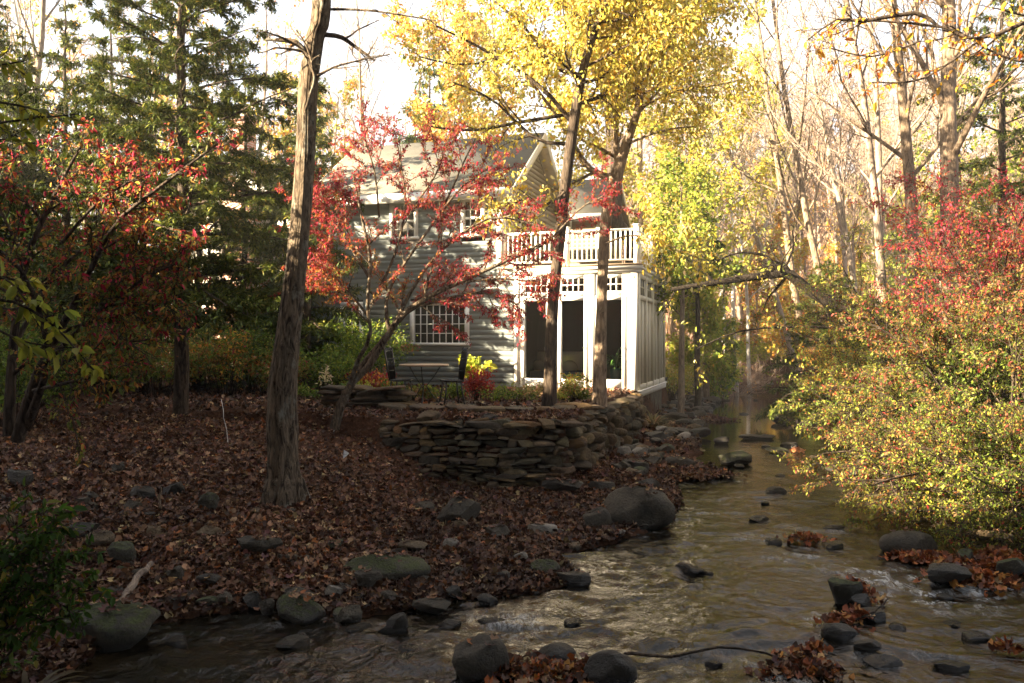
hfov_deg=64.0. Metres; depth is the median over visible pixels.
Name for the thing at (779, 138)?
autumn tree
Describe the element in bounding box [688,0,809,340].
leafy tree
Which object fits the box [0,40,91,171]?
leafy branches
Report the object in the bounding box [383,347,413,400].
garden chair
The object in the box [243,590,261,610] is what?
rock
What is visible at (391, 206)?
window
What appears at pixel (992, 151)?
bare tree
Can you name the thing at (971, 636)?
rock
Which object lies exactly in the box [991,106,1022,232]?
autumn tree
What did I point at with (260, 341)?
garden shrub
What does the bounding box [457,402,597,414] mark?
stacked slab ledge
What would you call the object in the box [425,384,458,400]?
perennial
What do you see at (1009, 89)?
bare tree
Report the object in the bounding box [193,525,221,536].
rock
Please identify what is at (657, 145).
bare tree
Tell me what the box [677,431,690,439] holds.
rock
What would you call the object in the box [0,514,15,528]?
rock
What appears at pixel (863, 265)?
autumn tree
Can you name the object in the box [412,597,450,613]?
rock
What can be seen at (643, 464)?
rock
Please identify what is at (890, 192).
autumn tree
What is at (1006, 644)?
leaf heap
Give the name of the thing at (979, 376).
burning bush
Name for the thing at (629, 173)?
leafy tree
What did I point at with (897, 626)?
rock
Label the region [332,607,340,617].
stone
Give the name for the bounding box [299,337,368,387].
garden shrub
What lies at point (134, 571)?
rock
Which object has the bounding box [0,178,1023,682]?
ground
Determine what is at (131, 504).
rock
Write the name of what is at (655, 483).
rock
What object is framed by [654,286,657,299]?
transom window
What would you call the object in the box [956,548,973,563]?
rock
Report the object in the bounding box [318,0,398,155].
bare tree
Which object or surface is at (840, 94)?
bare tree
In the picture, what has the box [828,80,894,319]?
bare tree
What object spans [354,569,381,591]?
rock
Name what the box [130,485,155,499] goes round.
rock
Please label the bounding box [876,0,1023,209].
bare tree
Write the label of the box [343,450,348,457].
plant tag
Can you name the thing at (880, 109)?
bare tree
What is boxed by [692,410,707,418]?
rock
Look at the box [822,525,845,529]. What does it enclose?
rock
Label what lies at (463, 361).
garden chair
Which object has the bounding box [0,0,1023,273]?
sky
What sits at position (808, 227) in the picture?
bare tree
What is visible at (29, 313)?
leafy branches
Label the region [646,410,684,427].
ornamental grass
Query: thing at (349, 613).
rock
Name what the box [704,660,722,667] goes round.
rock
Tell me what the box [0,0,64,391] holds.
hemlock tree
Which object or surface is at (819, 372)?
spicebush
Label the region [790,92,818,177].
bare tree
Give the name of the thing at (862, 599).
rock
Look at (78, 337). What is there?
garden shrub
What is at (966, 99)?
bare tree
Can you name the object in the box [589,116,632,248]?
bare tree
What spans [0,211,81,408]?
garden shrub
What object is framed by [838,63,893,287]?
bare tree
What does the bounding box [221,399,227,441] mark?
stake
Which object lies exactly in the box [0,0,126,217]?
bare tree
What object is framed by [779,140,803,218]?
autumn tree
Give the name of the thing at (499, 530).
rock
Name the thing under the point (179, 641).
rock
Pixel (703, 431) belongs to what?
rock
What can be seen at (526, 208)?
balcony door
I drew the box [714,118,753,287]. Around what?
bare tree
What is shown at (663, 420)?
rock
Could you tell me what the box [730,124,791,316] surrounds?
bare tree
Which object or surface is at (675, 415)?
rock
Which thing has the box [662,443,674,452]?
rock
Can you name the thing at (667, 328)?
brush
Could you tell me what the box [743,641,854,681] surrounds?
leaf heap
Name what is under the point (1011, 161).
leafy tree
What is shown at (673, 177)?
leafy tree
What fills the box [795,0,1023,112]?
maple branch
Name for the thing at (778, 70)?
bare tree
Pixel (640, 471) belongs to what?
rock
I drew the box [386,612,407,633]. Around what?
rock
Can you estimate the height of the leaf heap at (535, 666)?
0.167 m
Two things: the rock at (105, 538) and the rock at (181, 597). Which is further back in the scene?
the rock at (105, 538)
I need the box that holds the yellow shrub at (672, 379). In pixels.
[665,360,704,400]
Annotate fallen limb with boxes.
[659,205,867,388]
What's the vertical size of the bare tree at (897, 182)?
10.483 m
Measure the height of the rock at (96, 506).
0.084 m
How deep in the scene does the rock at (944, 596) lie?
7.00 m
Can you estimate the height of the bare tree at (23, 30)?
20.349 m
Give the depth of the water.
6.53 m
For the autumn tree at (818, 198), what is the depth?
67.60 m
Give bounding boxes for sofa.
[530,351,583,378]
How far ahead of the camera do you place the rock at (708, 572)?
7.72 m
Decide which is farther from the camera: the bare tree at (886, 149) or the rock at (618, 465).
the bare tree at (886, 149)
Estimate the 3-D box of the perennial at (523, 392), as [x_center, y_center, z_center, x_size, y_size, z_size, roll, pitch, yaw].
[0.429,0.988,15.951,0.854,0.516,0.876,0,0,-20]
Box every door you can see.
[519,201,536,265]
[521,297,546,386]
[558,296,587,387]
[595,295,625,387]
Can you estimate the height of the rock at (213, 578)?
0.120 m
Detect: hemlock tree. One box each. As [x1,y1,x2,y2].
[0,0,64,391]
[0,0,364,416]
[0,11,76,288]
[0,30,93,310]
[0,50,100,394]
[14,0,137,337]
[47,0,151,321]
[51,58,152,369]
[56,80,244,391]
[130,82,266,388]
[188,59,326,389]
[228,138,333,383]
[233,71,376,390]
[265,76,340,224]
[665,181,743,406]
[751,258,900,428]
[878,0,1023,335]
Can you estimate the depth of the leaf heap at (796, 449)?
16.13 m
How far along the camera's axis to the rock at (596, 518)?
9.36 m
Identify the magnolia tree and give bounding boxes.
[394,0,748,405]
[495,0,778,406]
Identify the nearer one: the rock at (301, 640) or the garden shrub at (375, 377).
the rock at (301, 640)
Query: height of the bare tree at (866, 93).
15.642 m
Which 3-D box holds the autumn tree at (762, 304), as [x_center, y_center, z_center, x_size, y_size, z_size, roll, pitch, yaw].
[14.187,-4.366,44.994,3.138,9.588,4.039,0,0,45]
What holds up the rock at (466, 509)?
on the ground at (358, 426)
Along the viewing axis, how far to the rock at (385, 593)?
6.77 m
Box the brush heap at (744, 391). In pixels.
[702,350,784,397]
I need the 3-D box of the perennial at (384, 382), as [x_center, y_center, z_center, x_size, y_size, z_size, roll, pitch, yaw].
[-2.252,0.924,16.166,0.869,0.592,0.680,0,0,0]
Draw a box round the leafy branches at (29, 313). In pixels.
[0,258,103,385]
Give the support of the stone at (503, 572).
on the ground at (358, 426)
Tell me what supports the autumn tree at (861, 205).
on the ground at (358, 426)
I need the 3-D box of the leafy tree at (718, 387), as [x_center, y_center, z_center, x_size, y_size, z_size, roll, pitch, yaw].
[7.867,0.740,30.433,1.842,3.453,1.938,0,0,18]
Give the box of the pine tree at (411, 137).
[388,39,463,144]
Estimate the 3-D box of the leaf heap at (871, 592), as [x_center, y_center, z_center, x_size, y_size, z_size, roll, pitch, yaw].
[2.993,2.115,7.010,0.339,0.224,0.525,0,0,12]
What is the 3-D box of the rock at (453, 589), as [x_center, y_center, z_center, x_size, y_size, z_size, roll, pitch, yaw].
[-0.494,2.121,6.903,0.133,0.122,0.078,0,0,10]
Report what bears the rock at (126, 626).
on the ground at (358, 426)
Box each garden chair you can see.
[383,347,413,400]
[438,347,468,404]
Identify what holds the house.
on the ground at (358, 426)
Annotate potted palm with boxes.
[607,348,628,379]
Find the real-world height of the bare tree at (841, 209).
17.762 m
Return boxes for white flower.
[315,364,332,396]
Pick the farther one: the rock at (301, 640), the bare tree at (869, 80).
the bare tree at (869, 80)
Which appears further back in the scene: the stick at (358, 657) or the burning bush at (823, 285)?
the burning bush at (823, 285)
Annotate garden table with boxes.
[399,363,448,402]
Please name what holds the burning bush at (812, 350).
on the ground at (358, 426)
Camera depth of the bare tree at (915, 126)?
77.43 m
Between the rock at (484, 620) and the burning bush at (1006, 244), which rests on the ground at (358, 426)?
the burning bush at (1006, 244)
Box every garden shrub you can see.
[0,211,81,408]
[0,311,115,405]
[0,318,94,428]
[38,281,134,389]
[52,314,157,393]
[102,324,217,397]
[152,332,233,392]
[189,324,272,396]
[217,321,308,393]
[240,350,319,392]
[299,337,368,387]
[314,312,417,380]
[342,364,396,387]
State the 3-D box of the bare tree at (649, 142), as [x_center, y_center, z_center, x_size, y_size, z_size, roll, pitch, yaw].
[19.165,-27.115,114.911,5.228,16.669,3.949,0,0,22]
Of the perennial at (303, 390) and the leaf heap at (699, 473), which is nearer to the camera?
the leaf heap at (699, 473)
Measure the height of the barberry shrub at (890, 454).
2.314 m
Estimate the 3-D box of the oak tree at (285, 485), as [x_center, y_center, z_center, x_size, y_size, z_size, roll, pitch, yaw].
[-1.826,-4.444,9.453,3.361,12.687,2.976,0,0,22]
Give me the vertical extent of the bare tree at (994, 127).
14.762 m
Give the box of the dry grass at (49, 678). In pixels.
[22,667,87,682]
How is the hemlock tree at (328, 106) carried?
on the ground at (358, 426)
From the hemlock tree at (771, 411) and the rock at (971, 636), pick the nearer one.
the rock at (971, 636)
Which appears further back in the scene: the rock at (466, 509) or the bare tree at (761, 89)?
the bare tree at (761, 89)
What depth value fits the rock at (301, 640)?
5.87 m
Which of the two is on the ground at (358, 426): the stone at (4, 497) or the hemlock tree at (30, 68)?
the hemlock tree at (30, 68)
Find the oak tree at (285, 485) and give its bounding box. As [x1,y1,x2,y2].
[255,0,436,508]
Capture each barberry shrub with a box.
[765,323,1023,475]
[769,375,1023,552]
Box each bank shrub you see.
[686,357,744,378]
[730,289,812,341]
[736,335,786,370]
[754,315,817,354]
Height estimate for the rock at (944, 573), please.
0.204 m
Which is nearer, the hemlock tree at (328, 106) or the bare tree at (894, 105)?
the hemlock tree at (328, 106)
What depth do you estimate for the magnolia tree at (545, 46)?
13.92 m
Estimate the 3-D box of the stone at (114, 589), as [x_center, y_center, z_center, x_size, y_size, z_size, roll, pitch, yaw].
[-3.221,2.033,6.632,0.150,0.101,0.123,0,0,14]
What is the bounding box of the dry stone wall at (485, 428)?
[378,417,584,489]
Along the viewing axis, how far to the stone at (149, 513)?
8.13 m
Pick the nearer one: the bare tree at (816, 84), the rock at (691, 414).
the rock at (691, 414)
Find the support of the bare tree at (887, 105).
on the ground at (358, 426)
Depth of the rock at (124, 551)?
7.09 m
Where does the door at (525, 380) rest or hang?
in the house
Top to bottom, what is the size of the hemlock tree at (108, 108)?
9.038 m
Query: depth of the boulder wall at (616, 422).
14.25 m
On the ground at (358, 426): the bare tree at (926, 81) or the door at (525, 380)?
the bare tree at (926, 81)
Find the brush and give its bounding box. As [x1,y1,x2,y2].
[624,160,1020,384]
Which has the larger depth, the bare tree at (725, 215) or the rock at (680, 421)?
the bare tree at (725, 215)
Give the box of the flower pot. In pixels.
[393,335,420,351]
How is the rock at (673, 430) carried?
on the ground at (358, 426)
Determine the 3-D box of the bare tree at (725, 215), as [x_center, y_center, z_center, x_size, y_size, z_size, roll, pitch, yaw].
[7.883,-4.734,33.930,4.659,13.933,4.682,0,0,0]
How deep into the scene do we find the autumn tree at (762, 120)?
76.15 m
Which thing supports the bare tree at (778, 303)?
on the ground at (358, 426)
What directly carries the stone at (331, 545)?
on the ground at (358, 426)
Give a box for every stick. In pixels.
[119,561,153,599]
[158,487,161,513]
[343,643,384,664]
[623,646,800,668]
[855,598,889,621]
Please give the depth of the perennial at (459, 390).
16.25 m
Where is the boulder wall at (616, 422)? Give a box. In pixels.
[565,392,648,478]
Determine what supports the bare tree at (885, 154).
on the ground at (358, 426)
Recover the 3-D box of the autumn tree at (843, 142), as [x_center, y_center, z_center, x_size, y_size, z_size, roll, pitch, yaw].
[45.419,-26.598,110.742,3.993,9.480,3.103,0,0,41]
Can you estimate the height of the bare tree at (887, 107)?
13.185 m
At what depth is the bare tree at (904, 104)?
18.48 m
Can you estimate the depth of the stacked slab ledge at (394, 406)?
13.54 m
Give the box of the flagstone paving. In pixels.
[422,401,605,408]
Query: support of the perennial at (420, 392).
on the ground at (358, 426)
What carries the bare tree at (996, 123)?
on the ground at (358, 426)
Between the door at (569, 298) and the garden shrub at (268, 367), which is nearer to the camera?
the garden shrub at (268, 367)
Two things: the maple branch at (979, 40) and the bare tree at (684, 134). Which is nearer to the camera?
the maple branch at (979, 40)
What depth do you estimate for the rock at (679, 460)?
13.57 m
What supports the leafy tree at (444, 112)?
on the ground at (358, 426)
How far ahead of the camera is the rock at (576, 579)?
7.32 m
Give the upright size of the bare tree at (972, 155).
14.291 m
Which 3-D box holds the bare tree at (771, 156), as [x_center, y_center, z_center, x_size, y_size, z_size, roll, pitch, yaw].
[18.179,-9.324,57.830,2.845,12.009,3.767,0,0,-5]
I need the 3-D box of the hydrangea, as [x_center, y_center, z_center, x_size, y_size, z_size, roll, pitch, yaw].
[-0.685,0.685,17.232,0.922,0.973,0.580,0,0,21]
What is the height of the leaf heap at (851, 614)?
0.190 m
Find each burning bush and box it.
[0,111,242,466]
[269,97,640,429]
[757,284,939,380]
[772,214,1023,370]
[819,229,1023,506]
[848,148,1023,406]
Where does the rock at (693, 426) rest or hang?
on the water
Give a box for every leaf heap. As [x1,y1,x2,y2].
[470,649,593,682]
[658,467,746,482]
[686,411,740,420]
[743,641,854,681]
[776,530,836,545]
[789,446,805,452]
[805,634,1023,654]
[813,602,875,632]
[845,573,885,604]
[880,543,1023,596]
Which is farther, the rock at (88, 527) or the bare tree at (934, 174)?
the bare tree at (934, 174)
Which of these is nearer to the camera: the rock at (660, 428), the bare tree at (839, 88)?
the rock at (660, 428)
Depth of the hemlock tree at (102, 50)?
28.92 m
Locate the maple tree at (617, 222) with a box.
[511,0,702,262]
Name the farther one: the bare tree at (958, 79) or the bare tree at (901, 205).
the bare tree at (901, 205)
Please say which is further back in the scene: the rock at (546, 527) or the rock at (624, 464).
the rock at (624, 464)
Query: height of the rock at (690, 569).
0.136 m
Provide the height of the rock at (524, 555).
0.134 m
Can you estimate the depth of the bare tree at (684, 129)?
79.82 m
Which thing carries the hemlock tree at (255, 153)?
on the ground at (358, 426)
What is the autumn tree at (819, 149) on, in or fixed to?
on the ground at (358, 426)
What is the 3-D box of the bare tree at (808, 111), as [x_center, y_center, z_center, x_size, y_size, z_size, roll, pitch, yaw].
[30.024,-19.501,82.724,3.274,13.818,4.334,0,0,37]
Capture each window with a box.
[340,302,362,367]
[388,202,418,240]
[408,301,469,344]
[461,198,484,237]
[562,279,583,291]
[608,278,621,290]
[640,279,644,295]
[647,283,651,297]
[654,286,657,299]
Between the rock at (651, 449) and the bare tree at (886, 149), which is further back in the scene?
the bare tree at (886, 149)
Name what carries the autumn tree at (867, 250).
on the ground at (358, 426)
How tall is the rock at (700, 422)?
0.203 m
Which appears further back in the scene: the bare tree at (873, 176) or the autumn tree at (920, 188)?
the autumn tree at (920, 188)
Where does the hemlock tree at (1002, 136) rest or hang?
on the ground at (358, 426)
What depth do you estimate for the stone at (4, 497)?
8.36 m
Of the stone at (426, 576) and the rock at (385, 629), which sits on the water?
the rock at (385, 629)
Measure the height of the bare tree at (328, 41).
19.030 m
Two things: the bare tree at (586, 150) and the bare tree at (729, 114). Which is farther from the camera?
the bare tree at (729, 114)
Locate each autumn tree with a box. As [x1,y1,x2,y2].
[722,116,766,214]
[730,223,789,374]
[742,140,769,215]
[749,181,803,344]
[757,196,829,370]
[758,118,791,194]
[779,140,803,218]
[787,150,811,201]
[797,143,834,247]
[807,123,833,200]
[818,182,865,306]
[828,203,869,281]
[833,175,869,244]
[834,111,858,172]
[841,207,875,295]
[857,189,931,299]
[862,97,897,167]
[874,119,916,204]
[884,186,938,278]
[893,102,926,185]
[898,148,937,256]
[962,169,995,260]
[964,142,997,213]
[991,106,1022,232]
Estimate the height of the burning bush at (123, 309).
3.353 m
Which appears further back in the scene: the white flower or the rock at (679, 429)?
the rock at (679, 429)
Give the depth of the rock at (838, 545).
8.72 m
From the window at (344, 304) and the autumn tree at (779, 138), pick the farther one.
the autumn tree at (779, 138)
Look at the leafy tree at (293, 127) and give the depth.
38.10 m
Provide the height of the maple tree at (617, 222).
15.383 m
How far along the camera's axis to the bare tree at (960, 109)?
62.81 m
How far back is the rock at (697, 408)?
24.95 m
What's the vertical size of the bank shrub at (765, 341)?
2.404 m
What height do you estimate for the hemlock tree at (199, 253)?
8.325 m
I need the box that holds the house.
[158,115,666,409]
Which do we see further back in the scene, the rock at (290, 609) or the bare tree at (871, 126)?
the bare tree at (871, 126)
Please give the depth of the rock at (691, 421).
20.61 m
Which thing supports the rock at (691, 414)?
on the water
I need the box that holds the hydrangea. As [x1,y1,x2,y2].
[456,354,497,395]
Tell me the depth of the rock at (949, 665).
5.46 m
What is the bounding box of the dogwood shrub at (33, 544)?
[0,477,115,678]
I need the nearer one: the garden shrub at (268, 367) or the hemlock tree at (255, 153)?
the garden shrub at (268, 367)
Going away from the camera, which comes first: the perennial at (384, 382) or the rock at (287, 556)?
the rock at (287, 556)
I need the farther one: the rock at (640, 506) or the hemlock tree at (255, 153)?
the hemlock tree at (255, 153)
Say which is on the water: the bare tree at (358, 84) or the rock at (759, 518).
the rock at (759, 518)
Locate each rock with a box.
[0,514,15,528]
[7,469,33,486]
[15,500,31,510]
[63,600,160,652]
[67,522,99,538]
[84,491,98,500]
[85,530,114,546]
[87,502,98,508]
[107,541,136,563]
[111,462,124,473]
[119,500,141,511]
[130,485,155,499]
[131,568,153,576]
[146,526,166,537]
[163,482,184,494]
[164,592,197,602]
[164,635,187,647]
[165,565,184,582]
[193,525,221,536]
[196,573,220,586]
[198,492,219,513]
[216,591,232,603]
[237,535,282,554]
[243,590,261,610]
[258,598,274,614]
[275,632,309,649]
[276,592,325,624]
[278,554,298,562]
[285,586,314,599]
[325,584,342,598]
[335,603,362,622]
[343,553,430,580]
[345,622,372,632]
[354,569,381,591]
[378,626,397,632]
[381,590,397,601]
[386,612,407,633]
[398,540,426,551]
[398,643,417,651]
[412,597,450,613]
[413,500,434,512]
[416,409,440,421]
[437,495,480,522]
[437,619,460,628]
[442,538,460,550]
[446,585,461,598]
[449,566,463,575]
[450,519,467,527]
[452,634,509,682]
[477,593,497,604]
[477,617,505,623]
[480,413,498,419]
[485,524,509,538]
[514,552,527,558]
[527,523,557,533]
[530,559,559,572]
[538,643,575,660]
[542,478,582,491]
[555,571,590,586]
[564,617,583,627]
[583,507,611,527]
[583,649,637,682]
[588,481,614,489]
[600,486,674,530]
[612,463,622,469]
[617,446,631,455]
[619,461,631,467]
[622,467,638,473]
[627,461,648,470]
[631,447,647,455]
[633,470,646,476]
[634,466,647,473]
[638,456,660,463]
[638,478,659,487]
[647,431,665,439]
[647,447,656,452]
[648,452,661,462]
[650,437,660,443]
[653,415,668,424]
[656,426,667,430]
[656,445,671,454]
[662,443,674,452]
[665,412,687,420]
[665,427,689,433]
[665,429,678,435]
[665,456,695,465]
[675,419,688,425]
[675,562,704,575]
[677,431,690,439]
[678,418,693,424]
[686,412,695,417]
[687,424,701,429]
[689,427,710,436]
[691,406,703,410]
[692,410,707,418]
[693,419,704,425]
[703,406,712,411]
[703,571,713,574]
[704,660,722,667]
[714,437,728,443]
[718,450,751,464]
[734,463,744,467]
[738,434,760,438]
[748,515,768,522]
[755,434,774,439]
[764,538,781,545]
[765,447,789,452]
[765,486,786,493]
[772,416,790,423]
[780,442,797,446]
[821,623,858,640]
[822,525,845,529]
[823,463,869,476]
[826,545,836,549]
[827,542,842,548]
[828,577,862,604]
[849,593,871,607]
[853,639,881,652]
[861,607,885,622]
[862,654,903,669]
[879,530,937,554]
[888,622,905,630]
[927,563,971,584]
[931,659,969,672]
[936,593,953,599]
[943,619,960,627]
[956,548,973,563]
[961,630,990,642]
[972,529,1012,539]
[996,558,1023,576]
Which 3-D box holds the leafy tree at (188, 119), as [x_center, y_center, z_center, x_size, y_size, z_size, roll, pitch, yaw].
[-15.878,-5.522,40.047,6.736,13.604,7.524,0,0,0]
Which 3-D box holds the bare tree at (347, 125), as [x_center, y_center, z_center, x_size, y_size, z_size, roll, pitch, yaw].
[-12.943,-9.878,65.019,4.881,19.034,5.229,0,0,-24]
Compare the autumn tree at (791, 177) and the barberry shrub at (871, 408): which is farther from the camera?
the autumn tree at (791, 177)
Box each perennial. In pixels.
[297,382,321,399]
[356,379,382,387]
[378,374,419,390]
[408,383,437,400]
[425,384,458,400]
[443,382,468,400]
[478,382,512,401]
[500,381,541,400]
[508,380,542,401]
[557,389,578,401]
[577,389,592,401]
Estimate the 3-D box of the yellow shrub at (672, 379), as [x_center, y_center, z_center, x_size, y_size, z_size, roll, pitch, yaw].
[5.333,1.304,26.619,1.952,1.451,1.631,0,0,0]
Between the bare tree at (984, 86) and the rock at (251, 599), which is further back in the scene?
the bare tree at (984, 86)
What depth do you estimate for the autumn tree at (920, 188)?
57.36 m
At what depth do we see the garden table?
14.85 m
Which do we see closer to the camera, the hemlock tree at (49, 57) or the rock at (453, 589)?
the rock at (453, 589)
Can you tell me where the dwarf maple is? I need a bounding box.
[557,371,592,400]
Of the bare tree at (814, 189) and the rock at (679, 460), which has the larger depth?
the bare tree at (814, 189)
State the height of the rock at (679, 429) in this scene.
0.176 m
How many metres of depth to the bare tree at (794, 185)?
38.88 m
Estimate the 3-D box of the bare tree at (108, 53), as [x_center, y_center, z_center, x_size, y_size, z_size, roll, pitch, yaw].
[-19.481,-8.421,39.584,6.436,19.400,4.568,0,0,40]
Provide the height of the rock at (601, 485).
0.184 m
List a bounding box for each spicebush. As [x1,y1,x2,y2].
[789,323,953,441]
[841,381,1023,551]
[885,171,1023,359]
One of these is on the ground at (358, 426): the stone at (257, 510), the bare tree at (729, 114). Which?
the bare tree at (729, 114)
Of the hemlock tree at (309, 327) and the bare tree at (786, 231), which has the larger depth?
the bare tree at (786, 231)
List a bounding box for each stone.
[0,494,10,501]
[74,497,89,503]
[107,585,121,594]
[144,511,156,519]
[195,596,217,605]
[249,507,261,514]
[327,539,342,547]
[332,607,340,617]
[335,582,351,591]
[416,575,429,581]
[495,570,509,578]
[569,541,579,550]
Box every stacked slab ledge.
[318,384,416,408]
[378,402,457,410]
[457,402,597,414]
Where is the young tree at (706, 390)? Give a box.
[665,137,745,397]
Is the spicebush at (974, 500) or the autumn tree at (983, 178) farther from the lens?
the autumn tree at (983, 178)
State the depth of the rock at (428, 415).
12.18 m
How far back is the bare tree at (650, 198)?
46.20 m
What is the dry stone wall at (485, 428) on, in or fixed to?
on the ground at (358, 426)
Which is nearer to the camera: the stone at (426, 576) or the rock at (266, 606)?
the rock at (266, 606)
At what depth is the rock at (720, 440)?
17.55 m
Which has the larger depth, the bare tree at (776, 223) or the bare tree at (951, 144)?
the bare tree at (776, 223)
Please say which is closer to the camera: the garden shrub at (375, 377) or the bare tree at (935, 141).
the garden shrub at (375, 377)
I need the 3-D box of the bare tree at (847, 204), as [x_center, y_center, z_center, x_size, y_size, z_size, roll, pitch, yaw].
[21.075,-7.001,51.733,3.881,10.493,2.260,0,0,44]
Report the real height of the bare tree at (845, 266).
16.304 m
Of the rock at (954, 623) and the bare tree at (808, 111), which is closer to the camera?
the rock at (954, 623)
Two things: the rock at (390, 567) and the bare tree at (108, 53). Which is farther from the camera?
the bare tree at (108, 53)
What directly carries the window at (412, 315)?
in the house
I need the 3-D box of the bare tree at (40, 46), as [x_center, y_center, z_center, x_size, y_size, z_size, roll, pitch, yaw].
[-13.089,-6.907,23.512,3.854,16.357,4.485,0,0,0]
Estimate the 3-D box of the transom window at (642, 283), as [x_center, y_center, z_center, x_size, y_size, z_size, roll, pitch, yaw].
[3.171,-1.325,20.059,0.024,0.370,0.875,0,0,18]
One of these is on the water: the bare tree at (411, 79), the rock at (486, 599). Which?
the rock at (486, 599)
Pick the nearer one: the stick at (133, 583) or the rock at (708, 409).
the stick at (133, 583)
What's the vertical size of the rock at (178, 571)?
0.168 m
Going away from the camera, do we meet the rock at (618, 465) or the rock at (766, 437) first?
the rock at (618, 465)
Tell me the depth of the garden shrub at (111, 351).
17.90 m
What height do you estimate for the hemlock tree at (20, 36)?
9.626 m
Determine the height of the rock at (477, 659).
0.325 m
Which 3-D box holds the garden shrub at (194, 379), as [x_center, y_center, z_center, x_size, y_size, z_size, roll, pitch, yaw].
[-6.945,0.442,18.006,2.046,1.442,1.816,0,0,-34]
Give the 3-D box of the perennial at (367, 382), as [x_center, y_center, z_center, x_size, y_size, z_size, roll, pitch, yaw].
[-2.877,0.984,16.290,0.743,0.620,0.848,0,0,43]
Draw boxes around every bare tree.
[0,0,52,142]
[0,0,53,248]
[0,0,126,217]
[0,0,131,204]
[8,0,121,238]
[70,0,161,341]
[88,0,210,311]
[102,0,236,247]
[189,17,272,159]
[208,0,325,177]
[243,0,342,180]
[291,96,339,177]
[302,0,413,145]
[318,0,393,168]
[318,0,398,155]
[334,98,362,153]
[357,0,460,145]
[561,121,603,177]
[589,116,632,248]
[599,114,654,262]
[620,104,666,255]
[620,141,677,336]
[622,154,651,258]
[633,136,684,234]
[634,89,663,192]
[643,92,675,177]
[644,108,655,165]
[645,63,736,379]
[656,114,702,371]
[661,62,763,385]
[662,88,705,158]
[664,17,799,385]
[671,100,710,160]
[681,0,854,385]
[681,55,785,388]
[687,22,773,391]
[711,70,751,213]
[713,81,803,344]
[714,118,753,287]
[723,0,859,329]
[730,0,892,336]
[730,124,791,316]
[731,44,776,160]
[731,111,789,300]
[734,0,982,363]
[754,46,793,143]
[756,122,785,234]
[760,59,791,203]
[761,117,824,370]
[763,28,803,125]
[767,80,821,290]
[773,11,884,295]
[774,62,838,237]
[779,0,1023,360]
[785,62,857,338]
[788,0,993,363]
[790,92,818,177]
[790,92,855,324]
[792,38,813,122]
[794,37,836,204]
[797,89,825,145]
[799,79,836,201]
[809,91,849,241]
[818,143,875,309]
[824,28,855,178]
[828,47,862,178]
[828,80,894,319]
[832,22,888,225]
[837,68,862,212]
[838,0,1023,404]
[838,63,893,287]
[849,47,884,141]
[849,49,884,180]
[849,81,891,215]
[853,51,896,197]
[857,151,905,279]
[863,0,1023,286]
[863,31,934,232]
[867,118,902,266]
[869,60,931,161]
[874,94,918,291]
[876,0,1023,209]
[878,79,895,135]
[882,89,939,330]
[882,139,916,279]
[884,60,937,218]
[891,48,937,156]
[903,32,939,212]
[908,28,959,143]
[915,56,997,260]
[918,126,968,234]
[920,115,939,174]
[932,56,983,170]
[933,105,993,174]
[935,28,988,177]
[956,25,1020,252]
[961,8,1006,150]
[961,50,1023,170]
[961,74,1023,200]
[964,68,1023,221]
[977,137,1023,252]
[980,96,1021,212]
[981,82,1023,216]
[987,54,1023,128]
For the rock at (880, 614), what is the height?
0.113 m
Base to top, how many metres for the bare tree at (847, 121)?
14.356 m
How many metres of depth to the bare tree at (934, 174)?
47.85 m
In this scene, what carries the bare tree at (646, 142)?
on the ground at (358, 426)
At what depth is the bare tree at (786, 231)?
29.12 m
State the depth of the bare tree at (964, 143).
66.98 m
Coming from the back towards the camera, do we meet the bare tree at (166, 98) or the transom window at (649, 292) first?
the bare tree at (166, 98)
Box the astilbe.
[462,364,499,399]
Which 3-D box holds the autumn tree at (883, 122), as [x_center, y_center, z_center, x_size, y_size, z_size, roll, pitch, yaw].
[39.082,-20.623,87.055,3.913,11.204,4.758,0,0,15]
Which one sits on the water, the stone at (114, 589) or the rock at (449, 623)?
the rock at (449, 623)
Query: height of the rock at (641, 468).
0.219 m
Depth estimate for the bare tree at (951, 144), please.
16.55 m
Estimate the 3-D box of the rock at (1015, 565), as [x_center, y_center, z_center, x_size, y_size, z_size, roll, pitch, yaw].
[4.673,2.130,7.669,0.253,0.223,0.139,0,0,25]
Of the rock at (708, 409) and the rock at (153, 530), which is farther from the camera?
the rock at (708, 409)
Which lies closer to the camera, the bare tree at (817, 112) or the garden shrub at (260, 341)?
the garden shrub at (260, 341)
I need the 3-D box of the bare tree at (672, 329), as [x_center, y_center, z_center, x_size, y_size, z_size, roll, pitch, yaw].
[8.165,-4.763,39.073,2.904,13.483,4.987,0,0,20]
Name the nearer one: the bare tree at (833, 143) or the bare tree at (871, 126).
the bare tree at (833, 143)
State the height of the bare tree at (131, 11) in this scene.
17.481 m
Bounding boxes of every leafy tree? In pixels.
[125,86,225,273]
[232,69,297,180]
[269,68,366,175]
[378,0,523,142]
[441,0,589,180]
[569,36,719,244]
[627,1,791,386]
[648,146,755,412]
[665,259,737,395]
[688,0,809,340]
[702,315,748,400]
[911,1,1023,343]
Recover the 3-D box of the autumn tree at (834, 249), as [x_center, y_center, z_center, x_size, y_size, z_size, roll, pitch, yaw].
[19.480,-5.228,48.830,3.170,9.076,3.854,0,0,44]
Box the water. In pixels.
[52,388,1023,682]
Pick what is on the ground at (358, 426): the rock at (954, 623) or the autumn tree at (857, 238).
the autumn tree at (857, 238)
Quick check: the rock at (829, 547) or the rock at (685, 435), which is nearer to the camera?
the rock at (829, 547)

